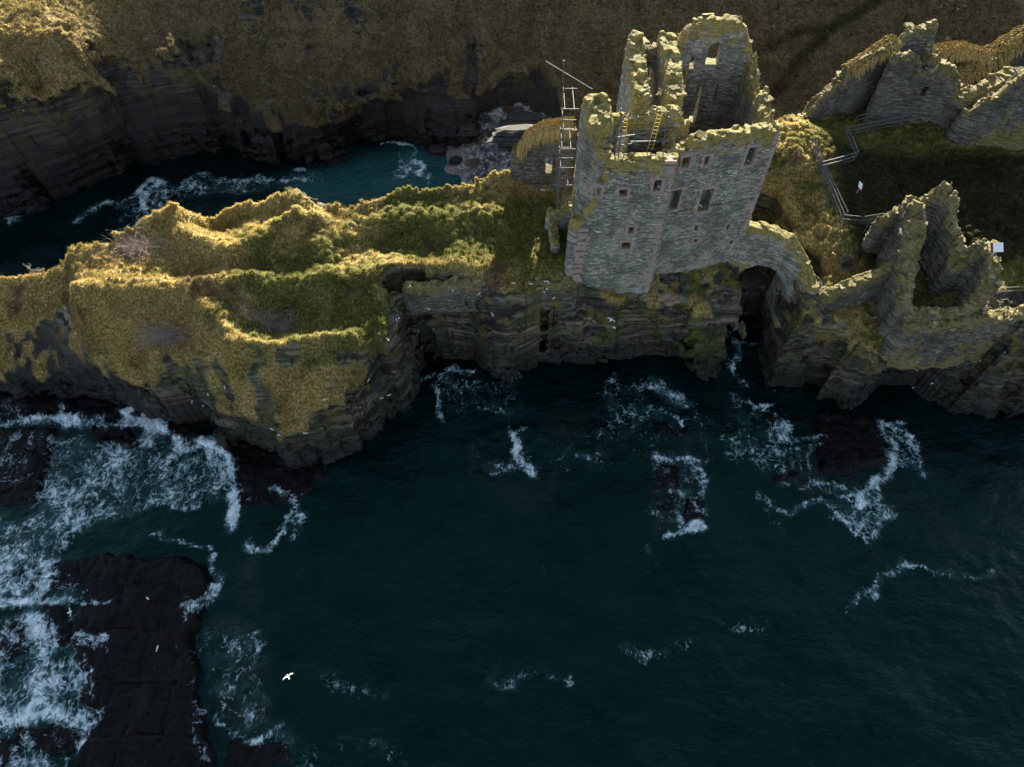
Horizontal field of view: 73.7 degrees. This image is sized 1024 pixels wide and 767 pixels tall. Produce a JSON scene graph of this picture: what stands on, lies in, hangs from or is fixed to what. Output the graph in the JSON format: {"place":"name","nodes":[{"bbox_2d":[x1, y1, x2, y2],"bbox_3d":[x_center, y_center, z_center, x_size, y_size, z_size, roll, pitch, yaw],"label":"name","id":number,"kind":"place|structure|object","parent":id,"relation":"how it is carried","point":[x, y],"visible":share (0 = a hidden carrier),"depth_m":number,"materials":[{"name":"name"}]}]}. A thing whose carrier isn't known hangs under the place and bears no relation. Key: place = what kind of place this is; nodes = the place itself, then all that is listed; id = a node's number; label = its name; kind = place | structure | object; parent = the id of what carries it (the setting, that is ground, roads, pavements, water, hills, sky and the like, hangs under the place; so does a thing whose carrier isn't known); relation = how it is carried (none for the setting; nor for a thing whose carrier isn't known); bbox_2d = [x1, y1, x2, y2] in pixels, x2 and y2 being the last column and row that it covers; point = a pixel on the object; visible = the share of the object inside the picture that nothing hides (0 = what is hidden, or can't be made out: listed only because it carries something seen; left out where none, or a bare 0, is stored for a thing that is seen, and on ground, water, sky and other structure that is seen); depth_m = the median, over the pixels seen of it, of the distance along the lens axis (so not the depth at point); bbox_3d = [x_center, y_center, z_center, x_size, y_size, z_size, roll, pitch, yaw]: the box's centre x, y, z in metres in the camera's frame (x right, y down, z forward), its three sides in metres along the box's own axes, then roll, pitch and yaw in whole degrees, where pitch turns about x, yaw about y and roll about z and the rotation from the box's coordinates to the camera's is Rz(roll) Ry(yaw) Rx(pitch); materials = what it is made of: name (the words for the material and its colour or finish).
{"place":"outdoors","nodes":[
{"label":"outdoors","id":0,"kind":"place"},
{"bbox_2d":[0,392,133,425],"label":"ground rock shelf","id":1,"kind":"object","parent":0,"point":[50,410],"visible":0.5,"depth_m":73.11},
{"bbox_2d":[69,553,217,766],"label":"ground rock shelf","id":2,"kind":"object","parent":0,"point":[141,703],"visible":0.84,"depth_m":58.10,"materials":[{"name":"black stone"}]},
{"bbox_2d":[156,418,323,506],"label":"ground rock shelf","id":3,"kind":"object","parent":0,"point":[258,481],"visible":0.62,"depth_m":68.76,"materials":[{"name":"black stone"}]},
{"bbox_2d":[444,102,577,185],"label":"beach","id":4,"kind":"structure","parent":0,"point":[482,158],"depth_m":97.06,"materials":[{"name":"grey stone"}]},
{"bbox_2d":[425,144,446,156],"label":"boulder","id":5,"kind":"object","parent":4,"relation":"on","point":[435,150],"visible":1,"depth_m":98.80,"materials":[{"name":"grey stone"}]},
{"bbox_2d":[448,156,462,164],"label":"boulder","id":6,"kind":"object","parent":4,"relation":"on","point":[453,160],"visible":1,"depth_m":97.16,"materials":[{"name":"grey stone"}]},
{"bbox_2d":[479,115,491,122],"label":"boulder","id":7,"kind":"object","parent":4,"relation":"on","point":[485,118],"visible":1,"depth_m":97.24,"materials":[{"name":"grey stone"}]},
{"bbox_2d":[497,144,513,150],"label":"boulder","id":8,"kind":"object","parent":4,"relation":"on","point":[503,147],"visible":0.38,"depth_m":96.55,"materials":[{"name":"grey stone"}]},
{"bbox_2d":[486,124,533,143],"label":"boulder","id":9,"kind":"object","parent":4,"relation":"on","point":[509,134],"visible":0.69,"depth_m":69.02,"materials":[{"name":"grey stone"}]},
{"bbox_2d":[499,110,541,126],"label":"boulder","id":10,"kind":"object","parent":4,"relation":"on","point":[520,117],"visible":0.81,"depth_m":95.84,"materials":[{"name":"grey stone"}]},
{"bbox_2d":[0,137,1023,766],"bbox_3d":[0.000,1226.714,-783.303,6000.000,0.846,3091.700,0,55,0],"label":"sea","id":11,"kind":"structure","parent":0,"point":[464,563],"depth_m":63.78,"materials":[{"name":"teal liquid"}]},
{"bbox_2d":[0,737,22,766],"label":"sea rock","id":12,"kind":"object","parent":11,"relation":"in","point":[10,753],"visible":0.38,"depth_m":54.64,"materials":[{"name":"black stone"}]},
{"bbox_2d":[0,624,37,661],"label":"sea rock","id":13,"kind":"object","parent":11,"relation":"in","point":[11,646],"visible":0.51,"depth_m":59.67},
{"bbox_2d":[18,565,36,592],"bbox_3d":[-44.314,18.642,63.149,5.270,1.958,5.270,0,55,0],"label":"sea rock","id":14,"kind":"object","parent":11,"relation":"in","point":[28,578],"visible":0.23,"depth_m":62.75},
{"bbox_2d":[0,425,57,505],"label":"sea rock","id":15,"kind":"object","parent":11,"relation":"in","point":[26,452],"visible":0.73,"depth_m":69.49,"materials":[{"name":"black stone"}]},
{"bbox_2d":[14,724,81,755],"bbox_3d":[-37.457,29.106,55.753,8.670,2.071,4.590,0,55,0],"label":"sea rock","id":16,"kind":"object","parent":11,"relation":"in","point":[50,739],"visible":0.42,"depth_m":55.13,"materials":[{"name":"black stone"}]},
{"bbox_2d":[43,673,68,691],"bbox_3d":[-38.540,25.655,58.216,4.930,1.994,3.910,0,55,0],"label":"sea rock","id":17,"kind":"object","parent":11,"relation":"in","point":[58,682],"visible":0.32,"depth_m":57.58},
{"bbox_2d":[41,600,72,647],"bbox_3d":[-40.408,21.563,61.102,6.120,1.961,5.950,0,55,0],"label":"sea rock","id":18,"kind":"object","parent":11,"relation":"in","point":[57,622],"visible":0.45,"depth_m":60.41,"materials":[{"name":"black stone"}]},
{"bbox_2d":[47,562,81,588],"bbox_3d":[-41.286,18.079,63.601,6.290,1.862,5.270,0,55,0],"label":"sea rock","id":19,"kind":"object","parent":11,"relation":"in","point":[68,574],"visible":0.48,"depth_m":62.93,"materials":[{"name":"black stone"}]},
{"bbox_2d":[91,423,138,448],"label":"sea rock","id":20,"kind":"object","parent":11,"relation":"in","point":[120,435],"visible":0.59,"depth_m":71.51,"materials":[{"name":"black stone"}]},
{"bbox_2d":[224,738,290,766],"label":"sea rock","id":21,"kind":"object","parent":11,"relation":"in","point":[239,752],"visible":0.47,"depth_m":54.73,"materials":[{"name":"black stone"}]},
{"bbox_2d":[651,465,680,516],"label":"sea rock","id":22,"kind":"object","parent":11,"relation":"in","point":[662,479],"visible":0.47,"depth_m":68.36,"materials":[{"name":"black stone"}]},
{"bbox_2d":[652,419,681,434],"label":"sea rock","id":23,"kind":"object","parent":11,"relation":"in","point":[660,427],"visible":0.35,"depth_m":71.94,"materials":[{"name":"black stone"}]},
{"bbox_2d":[681,499,704,523],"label":"sea rock","id":24,"kind":"object","parent":11,"relation":"in","point":[692,510],"visible":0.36,"depth_m":66.68,"materials":[{"name":"black stone"}]},
{"bbox_2d":[683,420,703,434],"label":"sea rock","id":25,"kind":"object","parent":11,"relation":"in","point":[686,429],"visible":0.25,"depth_m":72.11,"materials":[{"name":"black stone"}]},
{"bbox_2d":[765,409,784,427],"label":"sea rock","id":26,"kind":"object","parent":11,"relation":"in","point":[773,419],"visible":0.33,"depth_m":72.69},
{"bbox_2d":[773,467,798,483],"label":"sea rock","id":27,"kind":"object","parent":11,"relation":"in","point":[792,474],"visible":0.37,"depth_m":68.76,"materials":[{"name":"black stone"}]},
{"bbox_2d":[814,411,884,475],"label":"sea rock","id":28,"kind":"object","parent":11,"relation":"in","point":[847,444],"visible":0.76,"depth_m":70.78,"materials":[{"name":"black stone"}]},
{"bbox_2d":[0,110,1023,470],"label":"cliff","id":29,"kind":"structure","parent":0,"point":[518,330],"depth_m":69.19,"materials":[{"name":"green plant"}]},
{"bbox_2d":[90,216,177,265],"bbox_3d":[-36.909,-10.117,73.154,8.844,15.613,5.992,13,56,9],"label":"thicket","id":30,"kind":"object","parent":29,"relation":"on","point":[139,246],"visible":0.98,"depth_m":67.84,"materials":[{"name":"plant"}]},
{"bbox_2d":[128,311,201,365],"bbox_3d":[-32.699,-4.051,65.495,9.121,5.766,4.938,0,55,0],"label":"thicket","id":31,"kind":"object","parent":29,"relation":"on","point":[161,335],"visible":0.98,"depth_m":64.50,"materials":[{"name":"plant"}]},
{"bbox_2d":[222,291,319,333],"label":"thicket","id":32,"kind":"object","parent":29,"relation":"on","point":[276,326],"visible":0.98,"depth_m":65.13,"materials":[{"name":"plant"}]},
{"bbox_2d":[402,275,577,314],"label":"curtain wall","id":33,"kind":"structure","parent":29,"relation":"on","point":[435,296],"depth_m":66.97,"materials":[{"name":"grey stone"}]},
{"bbox_2d":[0,109,1023,439],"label":"grass","id":34,"kind":"structure","parent":29,"relation":"on","point":[170,237],"depth_m":68.04,"materials":[{"name":"green plant"}]},
{"bbox_2d":[510,116,577,189],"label":"ruined gable","id":35,"kind":"structure","parent":29,"relation":"on","point":[536,146],"depth_m":68.97,"materials":[{"name":"stone"}]},
{"bbox_2d":[545,202,571,253],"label":"ruined wall","id":36,"kind":"structure","parent":29,"relation":"on","point":[553,227],"depth_m":68.08,"materials":[{"name":"grey stone"}]},
{"bbox_2d":[531,60,591,231],"bbox_3d":[4.505,-22.044,63.656,2.938,17.001,4.935,-32,61,-20],"label":"scaffolding","id":37,"kind":"object","parent":29,"relation":"on","point":[558,185],"visible":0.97,"depth_m":63.05,"materials":[{"name":"grey metal"}]},
{"bbox_2d":[564,13,780,293],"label":"ruined keep","id":38,"kind":"structure","parent":29,"relation":"on","point":[642,226],"depth_m":62.13,"materials":[{"name":"grey stone"}]},
{"bbox_2d":[607,107,683,153],"bbox_3d":[10.818,-17.947,61.947,7.888,15.101,2.528,-9,55,-6],"label":"scaffolding","id":39,"kind":"object","parent":38,"relation":"attached to","point":[650,140],"visible":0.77,"depth_m":57.55,"materials":[{"name":"metal"}]},
{"bbox_2d":[729,221,819,327],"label":"curtain wall","id":40,"kind":"structure","parent":29,"relation":"on","point":[780,251],"depth_m":67.41,"materials":[{"name":"grey stone"}]},
{"bbox_2d":[810,138,847,221],"bbox_3d":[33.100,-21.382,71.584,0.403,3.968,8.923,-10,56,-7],"label":"railing","id":41,"kind":"object","parent":29,"relation":"on","point":[820,168],"visible":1,"depth_m":71.74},
{"bbox_2d":[819,151,858,169],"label":"railing","id":42,"kind":"object","parent":29,"relation":"on","point":[839,160],"visible":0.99,"depth_m":73.01,"materials":[{"name":"grey wood"}]},
{"bbox_2d":[843,125,858,160],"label":"railing","id":43,"kind":"object","parent":29,"relation":"on","point":[852,140],"visible":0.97,"depth_m":74.95,"materials":[{"name":"grey wood"}]},
{"bbox_2d":[819,262,890,309],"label":"curtain wall","id":44,"kind":"structure","parent":29,"relation":"on","point":[861,288],"depth_m":66.15,"materials":[{"name":"grey stone"}]},
{"bbox_2d":[856,181,862,192],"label":"information board","id":45,"kind":"object","parent":29,"relation":"on","point":[860,185],"visible":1,"depth_m":71.55,"materials":[{"name":"white plastic"}]},
{"bbox_2d":[840,213,883,234],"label":"railing","id":46,"kind":"object","parent":29,"relation":"on","point":[862,217],"visible":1,"depth_m":69.62,"materials":[{"name":"grey wood"}]},
{"bbox_2d":[796,19,938,119],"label":"ruined wall","id":47,"kind":"structure","parent":29,"relation":"on","point":[851,88],"depth_m":76.34,"materials":[{"name":"stone"}]},
{"bbox_2d":[853,105,895,123],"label":"railing","id":48,"kind":"object","parent":29,"relation":"on","point":[875,113],"visible":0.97,"depth_m":78.47,"materials":[{"name":"grey wood"}]},
{"bbox_2d":[843,113,923,136],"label":"railing","id":49,"kind":"object","parent":29,"relation":"on","point":[902,120],"visible":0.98,"depth_m":78.32,"materials":[{"name":"grey wood"}]},
{"bbox_2d":[861,50,962,124],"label":"ruined wall","id":50,"kind":"structure","parent":29,"relation":"on","point":[904,80],"depth_m":76.26,"materials":[{"name":"grey stone"}]},
{"bbox_2d":[861,180,1004,337],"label":"broken tower","id":51,"kind":"structure","parent":29,"relation":"on","point":[907,235],"depth_m":64.76,"materials":[{"name":"grey stone"}]},
{"bbox_2d":[877,304,1023,370],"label":"curtain wall","id":52,"kind":"structure","parent":29,"relation":"on","point":[941,344],"depth_m":65.58,"materials":[{"name":"grey stone"}]},
{"bbox_2d":[922,23,1023,129],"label":"ruined wall","id":53,"kind":"structure","parent":29,"relation":"on","point":[982,71],"depth_m":77.87,"materials":[{"name":"stone"}]},
{"bbox_2d":[944,67,1023,150],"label":"ruined wall","id":54,"kind":"structure","parent":29,"relation":"on","point":[994,119],"depth_m":74.92,"materials":[{"name":"grey stone"}]},
{"bbox_2d":[990,242,1003,255],"bbox_3d":[43.967,-12.093,62.270,1.150,1.383,0.733,-2,55,-2],"label":"information board","id":55,"kind":"object","parent":29,"relation":"on","point":[996,247],"visible":1,"depth_m":61.90,"materials":[{"name":"white plastic"}]},
{"bbox_2d":[988,286,1023,305],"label":"railing","id":56,"kind":"object","parent":29,"relation":"on","point":[1005,291],"visible":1,"depth_m":64.81,"materials":[{"name":"grey wood"}]},
{"bbox_2d":[0,0,1023,223],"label":"ground mainland","id":57,"kind":"structure","parent":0,"point":[74,139],"depth_m":93.73,"materials":[{"name":"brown plant"}]},
{"bbox_2d":[458,127,479,135],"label":"boulder","id":58,"kind":"object","parent":57,"relation":"on","point":[467,131],"visible":1,"depth_m":96.90,"materials":[{"name":"grey stone"}]},
{"bbox_2d":[0,0,1023,132],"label":"grass","id":59,"kind":"structure","parent":57,"relation":"on","point":[22,4],"depth_m":93.36,"materials":[{"name":"green plant"}]}
]}

